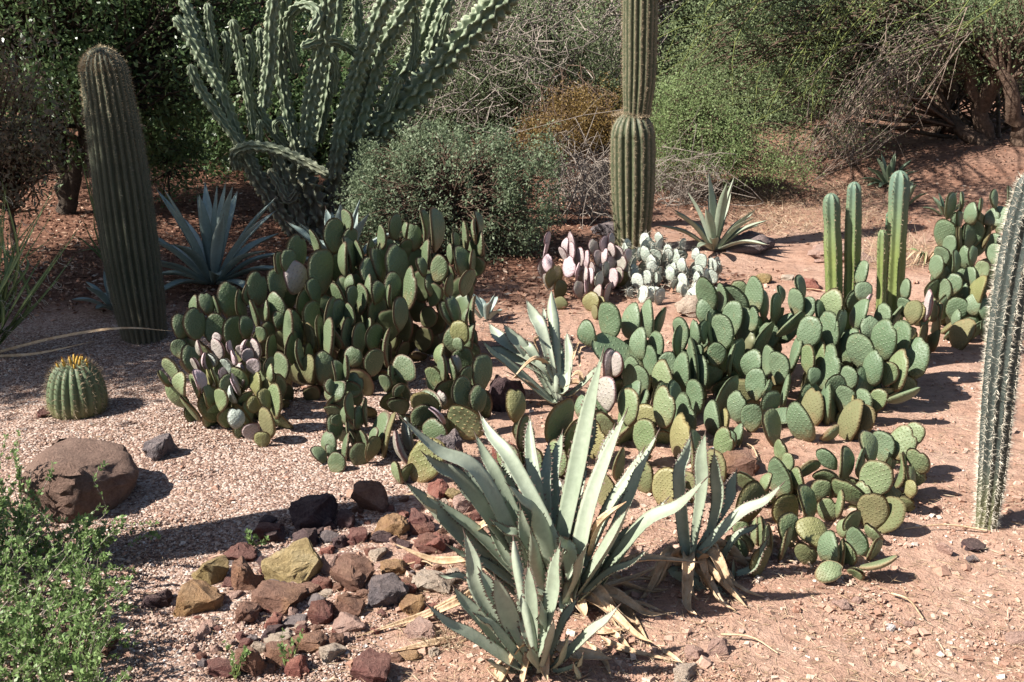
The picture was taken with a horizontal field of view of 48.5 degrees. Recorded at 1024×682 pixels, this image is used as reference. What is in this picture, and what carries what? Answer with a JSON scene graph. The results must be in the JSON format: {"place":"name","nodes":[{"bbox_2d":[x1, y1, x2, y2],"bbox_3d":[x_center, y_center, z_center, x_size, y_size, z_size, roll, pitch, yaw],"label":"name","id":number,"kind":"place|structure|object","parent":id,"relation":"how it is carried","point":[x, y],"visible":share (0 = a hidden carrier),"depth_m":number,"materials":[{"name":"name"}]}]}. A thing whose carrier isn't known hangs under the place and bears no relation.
{"place":"outdoors","nodes":[
{"label":"outdoors","id":0,"kind":"place"},
{"bbox_2d":[411,618,465,653],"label":"dry grass","id":1,"kind":"structure","parent":0,"point":[448,645],"depth_m":3.07,"materials":[{"name":"plant"}]},
{"bbox_2d":[0,5,1023,681],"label":"ground","id":2,"kind":"structure","parent":0,"point":[784,257],"depth_m":4.34,"materials":[{"name":"soil"}]},
{"bbox_2d":[0,3,84,252],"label":"shrub","id":3,"kind":"object","parent":2,"relation":"on","point":[11,172],"visible":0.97,"depth_m":6.75,"materials":[{"name":"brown plant"}]},
{"bbox_2d":[41,353,113,419],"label":"barrel cactus","id":4,"kind":"object","parent":2,"relation":"on","point":[77,388],"visible":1,"depth_m":4.71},
{"bbox_2d":[20,437,138,522],"bbox_3d":[-1.500,0.476,3.974,0.392,0.244,0.400,0,17,0],"label":"boulder","id":5,"kind":"object","parent":2,"relation":"on","point":[70,491],"visible":0.88,"depth_m":3.85,"materials":[{"name":"stone"}]},
{"bbox_2d":[0,429,165,681],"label":"shrub","id":6,"kind":"object","parent":2,"relation":"on","point":[25,640],"visible":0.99,"depth_m":3.10,"materials":[{"name":"green plant"}]},
{"bbox_2d":[0,182,168,356],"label":"yucca","id":7,"kind":"object","parent":2,"relation":"on","point":[12,265],"visible":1,"depth_m":5.38,"materials":[{"name":"green plant"}]},
{"bbox_2d":[71,133,102,260],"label":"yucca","id":8,"kind":"object","parent":2,"relation":"on","point":[95,245],"visible":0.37,"depth_m":6.88,"materials":[{"name":"green plant"}]},
{"bbox_2d":[70,270,112,310],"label":"agave","id":9,"kind":"object","parent":2,"relation":"on","point":[100,294],"visible":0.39,"depth_m":6.15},
{"bbox_2d":[76,44,169,344],"bbox_3d":[-1.920,-0.694,5.649,0.344,1.532,0.334,0,17,0],"label":"saguaro","id":10,"kind":"object","parent":2,"relation":"on","point":[125,212],"visible":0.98,"depth_m":5.56,"materials":[{"name":"plant"}]},
{"bbox_2d":[140,588,172,608],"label":"rock","id":11,"kind":"object","parent":2,"relation":"on","point":[161,599],"visible":0.98,"depth_m":3.27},
{"bbox_2d":[142,433,179,460],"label":"rock","id":12,"kind":"object","parent":2,"relation":"on","point":[158,447],"visible":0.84,"depth_m":4.28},
{"bbox_2d":[0,0,367,214],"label":"leafy tree","id":13,"kind":"object","parent":2,"relation":"on","point":[135,36],"visible":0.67,"depth_m":8.48,"materials":[{"name":"green plant"}]},
{"bbox_2d":[146,125,229,207],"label":"shrub","id":14,"kind":"object","parent":2,"relation":"on","point":[167,170],"visible":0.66,"depth_m":9.21,"materials":[{"name":"green plant"}]},
{"bbox_2d":[173,579,223,616],"bbox_3d":[-0.902,0.747,3.277,0.144,0.118,0.114,-2,17,-7],"label":"rock","id":15,"kind":"object","parent":2,"relation":"on","point":[196,596],"visible":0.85,"depth_m":3.23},
{"bbox_2d":[191,555,228,585],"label":"rock","id":16,"kind":"object","parent":2,"relation":"on","point":[212,571],"visible":0.73,"depth_m":3.40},
{"bbox_2d":[62,0,368,153],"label":"background tree","id":17,"kind":"object","parent":2,"relation":"on","point":[143,101],"visible":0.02,"depth_m":12.44,"materials":[{"name":"green plant"}]},
{"bbox_2d":[155,182,280,290],"bbox_3d":[-1.763,-0.644,6.689,1.079,0.634,1.002,0,17,0],"label":"agave","id":18,"kind":"object","parent":2,"relation":"on","point":[202,258],"visible":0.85,"depth_m":6.64,"materials":[{"name":"plant"}]},
{"bbox_2d":[207,656,236,678],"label":"rock","id":19,"kind":"object","parent":2,"relation":"on","point":[217,666],"visible":0.91,"depth_m":2.94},
{"bbox_2d":[157,332,293,446],"bbox_3d":[-1.095,0.173,4.604,0.564,0.372,0.431,7,19,21],"label":"prickly pear","id":20,"kind":"object","parent":2,"relation":"on","point":[225,399],"visible":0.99,"depth_m":4.52,"materials":[{"name":"plant"}]},
{"bbox_2d":[222,640,250,678],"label":"seedling","id":21,"kind":"object","parent":2,"relation":"on","point":[245,652],"visible":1,"depth_m":2.92,"materials":[{"name":"green plant"}]},
{"bbox_2d":[223,542,257,560],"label":"rock","id":22,"kind":"object","parent":2,"relation":"on","point":[247,551],"visible":0.92,"depth_m":3.54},
{"bbox_2d":[0,295,487,681],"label":"gravel","id":23,"kind":"structure","parent":2,"relation":"on","point":[149,657],"depth_m":3.68,"materials":[{"name":"gravel"}]},
{"bbox_2d":[231,556,261,590],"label":"rock","id":24,"kind":"object","parent":2,"relation":"on","point":[244,577],"visible":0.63,"depth_m":3.35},
{"bbox_2d":[235,601,261,623],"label":"rock","id":25,"kind":"object","parent":2,"relation":"on","point":[247,611],"visible":1,"depth_m":3.18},
{"bbox_2d":[234,646,266,677],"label":"rock","id":26,"kind":"object","parent":2,"relation":"on","point":[254,664],"visible":0.87,"depth_m":2.94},
{"bbox_2d":[251,522,284,542],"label":"rock","id":27,"kind":"object","parent":2,"relation":"on","point":[261,529],"visible":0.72,"depth_m":3.65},
{"bbox_2d":[251,580,306,614],"bbox_3d":[-0.673,0.743,3.282,0.144,0.093,0.131,6,18,18],"label":"rock","id":28,"kind":"object","parent":2,"relation":"on","point":[272,596],"visible":0.88,"depth_m":3.24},
{"bbox_2d":[265,640,297,669],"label":"rock","id":29,"kind":"object","parent":2,"relation":"on","point":[273,653],"visible":0.62,"depth_m":2.98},
{"bbox_2d":[277,627,303,665],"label":"seedling","id":30,"kind":"object","parent":2,"relation":"on","point":[282,646],"visible":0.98,"depth_m":2.95,"materials":[{"name":"green plant"}]},
{"bbox_2d":[261,537,322,583],"bbox_3d":[-0.658,0.676,3.435,0.171,0.170,0.142,4,18,13],"label":"rock","id":31,"kind":"object","parent":2,"relation":"on","point":[299,561],"visible":0.77,"depth_m":3.39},
{"bbox_2d":[284,654,309,678],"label":"rock","id":32,"kind":"object","parent":2,"relation":"on","point":[295,666],"visible":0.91,"depth_m":2.94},
{"bbox_2d":[152,0,447,183],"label":"background tree","id":33,"kind":"object","parent":2,"relation":"on","point":[273,111],"visible":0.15,"depth_m":10.76,"materials":[{"name":"green plant"}]},
{"bbox_2d":[292,528,319,546],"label":"stone","id":34,"kind":"object","parent":2,"relation":"on","point":[311,534],"visible":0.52,"depth_m":3.62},
{"bbox_2d":[290,629,327,653],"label":"rock","id":35,"kind":"object","parent":2,"relation":"on","point":[312,642],"visible":0.73,"depth_m":3.04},
{"bbox_2d":[288,493,337,529],"bbox_3d":[-0.656,0.577,3.789,0.172,0.136,0.152,-4,18,-12],"label":"rock","id":36,"kind":"object","parent":2,"relation":"on","point":[311,511],"visible":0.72,"depth_m":3.76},
{"bbox_2d":[307,600,333,624],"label":"rock","id":37,"kind":"object","parent":2,"relation":"on","point":[320,612],"visible":0.79,"depth_m":3.16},
{"bbox_2d":[170,207,485,399],"bbox_3d":[-0.769,-0.160,5.101,1.432,0.772,0.808,-12,21,-34],"label":"prickly pear","id":38,"kind":"object","parent":2,"relation":"on","point":[360,310],"visible":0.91,"depth_m":5.08,"materials":[{"name":"plant"}]},
{"bbox_2d":[320,554,337,574],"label":"stone","id":39,"kind":"object","parent":2,"relation":"on","point":[328,561],"visible":0.59,"depth_m":3.43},
{"bbox_2d":[318,643,346,663],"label":"rock","id":40,"kind":"object","parent":2,"relation":"on","point":[330,652],"visible":1,"depth_m":3.00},
{"bbox_2d":[286,197,388,271],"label":"agave","id":41,"kind":"object","parent":2,"relation":"on","point":[357,226],"visible":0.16,"depth_m":6.98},
{"bbox_2d":[172,0,517,240],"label":"monstrous cactus","id":42,"kind":"object","parent":2,"relation":"on","point":[304,199],"visible":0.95,"depth_m":7.78,"materials":[{"name":"plant"}]},
{"bbox_2d":[336,508,355,528],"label":"rock","id":43,"kind":"object","parent":2,"relation":"on","point":[346,518],"visible":0.85,"depth_m":3.74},
{"bbox_2d":[332,612,365,632],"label":"rock","id":44,"kind":"object","parent":2,"relation":"on","point":[343,622],"visible":0.97,"depth_m":3.12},
{"bbox_2d":[333,592,366,618],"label":"rock","id":45,"kind":"object","parent":2,"relation":"on","point":[350,603],"visible":0.77,"depth_m":3.19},
{"bbox_2d":[330,553,373,591],"bbox_3d":[-0.471,0.702,3.346,0.132,0.138,0.114,2,17,8],"label":"rock","id":46,"kind":"object","parent":2,"relation":"on","point":[350,572],"visible":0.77,"depth_m":3.32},
{"bbox_2d":[310,391,395,472],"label":"prickly pear","id":47,"kind":"object","parent":2,"relation":"on","point":[363,449],"visible":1,"depth_m":4.25,"materials":[{"name":"plant"}]},
{"bbox_2d":[246,0,466,142],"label":"background tree","id":48,"kind":"object","parent":2,"relation":"on","point":[349,12],"visible":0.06,"depth_m":13.08,"materials":[{"name":"green plant"}]},
{"bbox_2d":[347,526,367,543],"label":"stone","id":49,"kind":"object","parent":2,"relation":"on","point":[356,535],"visible":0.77,"depth_m":3.62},
{"bbox_2d":[350,480,389,512],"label":"rock","id":50,"kind":"object","parent":2,"relation":"on","point":[369,494],"visible":0.73,"depth_m":3.87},
{"bbox_2d":[350,647,390,681],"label":"rock","id":51,"kind":"object","parent":2,"relation":"on","point":[370,664],"visible":1,"depth_m":2.90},
{"bbox_2d":[367,572,408,607],"bbox_3d":[-0.360,0.729,3.272,0.129,0.113,0.122,2,17,7],"label":"rock","id":52,"kind":"object","parent":2,"relation":"on","point":[388,589],"visible":0.88,"depth_m":3.23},
{"bbox_2d":[380,559,406,575],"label":"rock","id":53,"kind":"object","parent":2,"relation":"on","point":[395,566],"visible":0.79,"depth_m":3.42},
{"bbox_2d":[377,514,409,538],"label":"rock","id":54,"kind":"object","parent":2,"relation":"on","point":[397,525],"visible":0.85,"depth_m":3.65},
{"bbox_2d":[323,295,492,484],"bbox_3d":[-0.291,0.154,4.418,0.757,0.505,0.716,-14,22,-39],"label":"prickly pear","id":55,"kind":"object","parent":2,"relation":"on","point":[462,395],"visible":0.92,"depth_m":4.44,"materials":[{"name":"plant"}]},
{"bbox_2d":[398,594,425,615],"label":"rock","id":56,"kind":"object","parent":2,"relation":"on","point":[411,604],"visible":0.89,"depth_m":3.21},
{"bbox_2d":[408,508,427,525],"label":"rock","id":57,"kind":"object","parent":2,"relation":"on","point":[418,517],"visible":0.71,"depth_m":3.70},
{"bbox_2d":[404,616,438,639],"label":"rock","id":58,"kind":"object","parent":2,"relation":"on","point":[421,626],"visible":0.88,"depth_m":3.10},
{"bbox_2d":[408,515,434,534],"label":"rock","id":59,"kind":"object","parent":2,"relation":"on","point":[416,529],"visible":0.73,"depth_m":3.69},
{"bbox_2d":[414,532,449,554],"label":"rock","id":60,"kind":"object","parent":2,"relation":"on","point":[426,537],"visible":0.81,"depth_m":3.56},
{"bbox_2d":[411,569,454,593],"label":"rock","id":61,"kind":"object","parent":2,"relation":"on","point":[426,580],"visible":0.87,"depth_m":3.33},
{"bbox_2d":[427,479,448,499],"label":"rock","id":62,"kind":"object","parent":2,"relation":"on","point":[437,488],"visible":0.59,"depth_m":3.95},
{"bbox_2d":[324,104,573,263],"bbox_3d":[-0.401,-1.059,7.526,1.624,0.991,1.095,0,17,0],"label":"shrub","id":63,"kind":"object","parent":2,"relation":"on","point":[445,182],"visible":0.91,"depth_m":7.35,"materials":[{"name":"green plant"}]},
{"bbox_2d":[435,428,462,466],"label":"rock","id":64,"kind":"object","parent":2,"relation":"on","point":[452,439],"visible":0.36,"depth_m":4.15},
{"bbox_2d":[452,493,474,512],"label":"rock","id":65,"kind":"object","parent":2,"relation":"on","point":[461,503],"visible":0.38,"depth_m":3.84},
{"bbox_2d":[362,0,604,158],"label":"dead branches","id":66,"kind":"object","parent":2,"relation":"on","point":[515,59],"visible":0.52,"depth_m":10.54,"materials":[{"name":"wood"}]},
{"bbox_2d":[380,2,590,137],"bbox_3d":[-0.837,-4.125,14.771,4.975,2.660,4.009,0,17,0],"label":"background tree","id":67,"kind":"object","parent":2,"relation":"on","point":[433,127],"visible":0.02,"depth_m":14.09,"materials":[{"name":"brown plant"}]},
{"bbox_2d":[473,294,504,319],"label":"agave","id":68,"kind":"object","parent":2,"relation":"on","point":[485,309],"visible":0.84,"depth_m":6.06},
{"bbox_2d":[489,374,525,412],"bbox_3d":[-0.022,0.237,4.719,0.157,0.222,0.120,-5,18,-16],"label":"rock","id":69,"kind":"object","parent":2,"relation":"on","point":[500,386],"visible":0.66,"depth_m":4.66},
{"bbox_2d":[0,269,1023,681],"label":"soil clods","id":70,"kind":"object","parent":2,"relation":"on","point":[912,631],"visible":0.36,"depth_m":3.25,"materials":[{"name":"soil"}]},
{"bbox_2d":[0,263,1023,681],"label":"dry straw bits","id":71,"kind":"object","parent":2,"relation":"on","point":[954,615],"visible":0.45,"depth_m":3.19,"materials":[{"name":"plant"}]},
{"bbox_2d":[0,83,1023,334],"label":"leaf litter","id":72,"kind":"object","parent":2,"relation":"on","point":[172,255],"visible":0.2,"depth_m":7.96,"materials":[{"name":"plant"}]},
{"bbox_2d":[338,0,689,152],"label":"mesquite tree","id":73,"kind":"object","parent":2,"relation":"on","point":[525,8],"visible":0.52,"depth_m":11.47,"materials":[{"name":"green plant"}]},
{"bbox_2d":[424,529,620,681],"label":"agave","id":74,"kind":"object","parent":2,"relation":"on","point":[523,637],"visible":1,"depth_m":2.87,"materials":[{"name":"green plant"}]},
{"bbox_2d":[356,346,708,681],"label":"agave","id":75,"kind":"object","parent":2,"relation":"on","point":[542,513],"visible":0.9,"depth_m":3.16,"materials":[{"name":"green plant"}]},
{"bbox_2d":[480,288,595,403],"bbox_3d":[0.090,0.031,4.773,0.486,0.445,0.301,-3,17,-9],"label":"agave","id":76,"kind":"object","parent":2,"relation":"on","point":[551,369],"visible":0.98,"depth_m":4.75,"materials":[{"name":"green plant"}]},
{"bbox_2d":[505,62,623,165],"bbox_3d":[0.559,-1.994,10.384,1.317,1.094,2.102,0,17,0],"label":"shrub","id":77,"kind":"object","parent":2,"relation":"on","point":[578,103],"visible":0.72,"depth_m":9.82,"materials":[{"name":"brown plant"}]},
{"bbox_2d":[458,0,684,141],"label":"background tree","id":78,"kind":"object","parent":2,"relation":"on","point":[585,53],"visible":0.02,"depth_m":13.66,"materials":[{"name":"brown plant"}]},
{"bbox_2d":[464,94,683,229],"bbox_3d":[0.684,-0.997,9.098,1.927,2.008,1.825,-16,23,-41],"label":"dead bush","id":79,"kind":"object","parent":2,"relation":"on","point":[596,193],"visible":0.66,"depth_m":8.82,"materials":[{"name":"grey plant"}]},
{"bbox_2d":[537,231,631,319],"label":"prickly pear","id":80,"kind":"object","parent":2,"relation":"on","point":[606,269],"visible":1,"depth_m":6.54,"materials":[{"name":"plant"}]},
{"bbox_2d":[497,376,764,526],"bbox_3d":[0.379,0.375,4.021,0.908,0.309,0.762,0,17,0],"label":"prickly pear","id":81,"kind":"object","parent":2,"relation":"on","point":[658,484],"visible":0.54,"depth_m":4.13,"materials":[{"name":"plant"}]},
{"bbox_2d":[608,0,659,249],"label":"saguaro","id":82,"kind":"object","parent":2,"relation":"on","point":[633,152],"visible":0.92,"depth_m":7.41,"materials":[{"name":"plant"}]},
{"bbox_2d":[518,0,761,133],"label":"background tree","id":83,"kind":"object","parent":2,"relation":"on","point":[579,15],"visible":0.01,"depth_m":13.74,"materials":[{"name":"brown plant"}]},
{"bbox_2d":[621,231,728,304],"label":"prickly pear","id":84,"kind":"object","parent":2,"relation":"on","point":[648,270],"visible":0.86,"depth_m":6.67,"materials":[{"name":"plant"}]},
{"bbox_2d":[673,662,696,681],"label":"rock","id":85,"kind":"object","parent":2,"relation":"on","point":[684,672],"visible":0.99,"depth_m":2.91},
{"bbox_2d":[675,295,697,317],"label":"rock","id":86,"kind":"object","parent":2,"relation":"on","point":[686,305],"visible":0.65,"depth_m":6.12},
{"bbox_2d":[684,645,703,661],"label":"rock","id":87,"kind":"object","parent":2,"relation":"on","point":[695,652],"visible":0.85,"depth_m":3.00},
{"bbox_2d":[574,274,815,446],"bbox_3d":[0.769,0.018,4.867,0.905,0.512,1.288,8,19,23],"label":"prickly pear","id":88,"kind":"object","parent":2,"relation":"on","point":[732,338],"visible":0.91,"depth_m":4.80,"materials":[{"name":"plant"}]},
{"bbox_2d":[577,0,832,148],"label":"background tree","id":89,"kind":"object","parent":2,"relation":"on","point":[691,20],"visible":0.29,"depth_m":12.67,"materials":[{"name":"green plant"}]},
{"bbox_2d":[655,104,764,212],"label":"dead bush","id":90,"kind":"object","parent":2,"relation":"on","point":[692,190],"visible":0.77,"depth_m":9.32,"materials":[{"name":"grey plant"}]},
{"bbox_2d":[641,430,784,614],"bbox_3d":[0.576,0.515,3.261,0.419,0.470,0.335,0,17,0],"label":"agave","id":91,"kind":"object","parent":2,"relation":"on","point":[712,549],"visible":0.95,"depth_m":3.34,"materials":[{"name":"green plant"}]},
{"bbox_2d":[659,170,769,250],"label":"agave","id":92,"kind":"object","parent":2,"relation":"on","point":[709,232],"visible":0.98,"depth_m":7.62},
{"bbox_2d":[706,637,728,655],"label":"rock","id":93,"kind":"object","parent":2,"relation":"on","point":[719,643],"visible":0.98,"depth_m":3.02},
{"bbox_2d":[649,63,828,196],"bbox_3d":[1.784,-1.793,9.649,1.644,1.121,1.526,0,17,0],"label":"shrub","id":94,"kind":"object","parent":2,"relation":"on","point":[732,139],"visible":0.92,"depth_m":9.46,"materials":[{"name":"green plant"}]},
{"bbox_2d":[723,447,759,478],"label":"rock","id":95,"kind":"object","parent":2,"relation":"on","point":[742,459],"visible":0.6,"depth_m":4.08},
{"bbox_2d":[723,231,775,254],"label":"rock","id":96,"kind":"object","parent":2,"relation":"on","point":[752,249],"visible":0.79,"depth_m":7.64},
{"bbox_2d":[725,174,887,236],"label":"dry grass","id":97,"kind":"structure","parent":2,"relation":"on","point":[796,214],"depth_m":9.02,"materials":[{"name":"plant"}]},
{"bbox_2d":[737,0,882,106],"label":"background tree","id":98,"kind":"object","parent":2,"relation":"on","point":[806,61],"visible":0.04,"depth_m":15.16,"materials":[{"name":"green plant"}]},
{"bbox_2d":[598,0,1023,164],"bbox_3d":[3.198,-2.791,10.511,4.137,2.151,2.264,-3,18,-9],"label":"palo verde tree","id":99,"kind":"object","parent":2,"relation":"on","point":[982,98],"visible":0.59,"depth_m":10.20,"materials":[{"name":"green plant"}]},
{"bbox_2d":[724,422,930,582],"bbox_3d":[1.032,0.490,3.758,0.580,0.253,1.037,9,19,26],"label":"prickly pear","id":100,"kind":"object","parent":2,"relation":"on","point":[877,499],"visible":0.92,"depth_m":3.71,"materials":[{"name":"plant"}]},
{"bbox_2d":[807,243,876,262],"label":"rock","id":101,"kind":"object","parent":2,"relation":"on","point":[816,252],"visible":0.39,"depth_m":7.45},
{"bbox_2d":[761,260,929,457],"bbox_3d":[1.394,0.062,4.626,0.544,0.553,1.288,10,20,28],"label":"prickly pear","id":102,"kind":"object","parent":2,"relation":"on","point":[848,372],"visible":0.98,"depth_m":4.68,"materials":[{"name":"plant"}]},
{"bbox_2d":[821,170,911,328],"bbox_3d":[1.583,-0.293,5.126,0.452,0.950,0.217,0,17,0],"label":"column cactus","id":103,"kind":"object","parent":2,"relation":"on","point":[891,245],"depth_m":5.04,"materials":[{"name":"plant"}]},
{"bbox_2d":[758,0,983,194],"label":"fallen branches","id":104,"kind":"object","parent":2,"relation":"on","point":[897,70],"visible":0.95,"depth_m":9.68,"materials":[{"name":"brown plant"}]},
{"bbox_2d":[859,151,919,186],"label":"agave","id":105,"kind":"object","parent":2,"relation":"on","point":[887,171],"visible":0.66,"depth_m":9.61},
{"bbox_2d":[843,221,937,269],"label":"dry grass","id":106,"kind":"structure","parent":2,"relation":"on","point":[873,255],"depth_m":7.58,"materials":[{"name":"plant"}]},
{"bbox_2d":[784,16,1023,139],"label":"dead bush","id":107,"kind":"object","parent":2,"relation":"on","point":[992,114],"visible":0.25,"depth_m":11.30,"materials":[{"name":"brown plant"}]},
{"bbox_2d":[906,289,943,353],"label":"prickly pear","id":108,"kind":"object","parent":2,"relation":"on","point":[932,310],"visible":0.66,"depth_m":5.39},
{"bbox_2d":[870,1,1020,134],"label":"tree","id":109,"kind":"object","parent":2,"relation":"on","point":[952,93],"visible":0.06,"depth_m":11.26,"materials":[{"name":"brown plant"}]},
{"bbox_2d":[914,185,1011,349],"bbox_3d":[2.314,-0.399,5.820,0.429,0.754,0.876,7,19,22],"label":"prickly pear","id":110,"kind":"object","parent":2,"relation":"on","point":[958,284],"visible":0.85,"depth_m":5.72,"materials":[{"name":"plant"}]},
{"bbox_2d":[961,538,985,550],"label":"rock","id":111,"kind":"object","parent":2,"relation":"on","point":[972,544],"visible":1,"depth_m":3.58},
{"bbox_2d":[924,0,1023,146],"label":"tree","id":112,"kind":"object","parent":2,"relation":"on","point":[1008,73],"visible":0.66,"depth_m":9.97,"materials":[{"name":"green plant"}]},
{"bbox_2d":[970,171,1023,531],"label":"column cactus","id":113,"kind":"object","parent":2,"relation":"on","point":[1003,349],"depth_m":3.53,"materials":[{"name":"plant"}]},
{"bbox_2d":[1003,631,1023,646],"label":"rock","id":114,"kind":"object","parent":2,"relation":"on","point":[1014,637],"visible":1,"depth_m":3.08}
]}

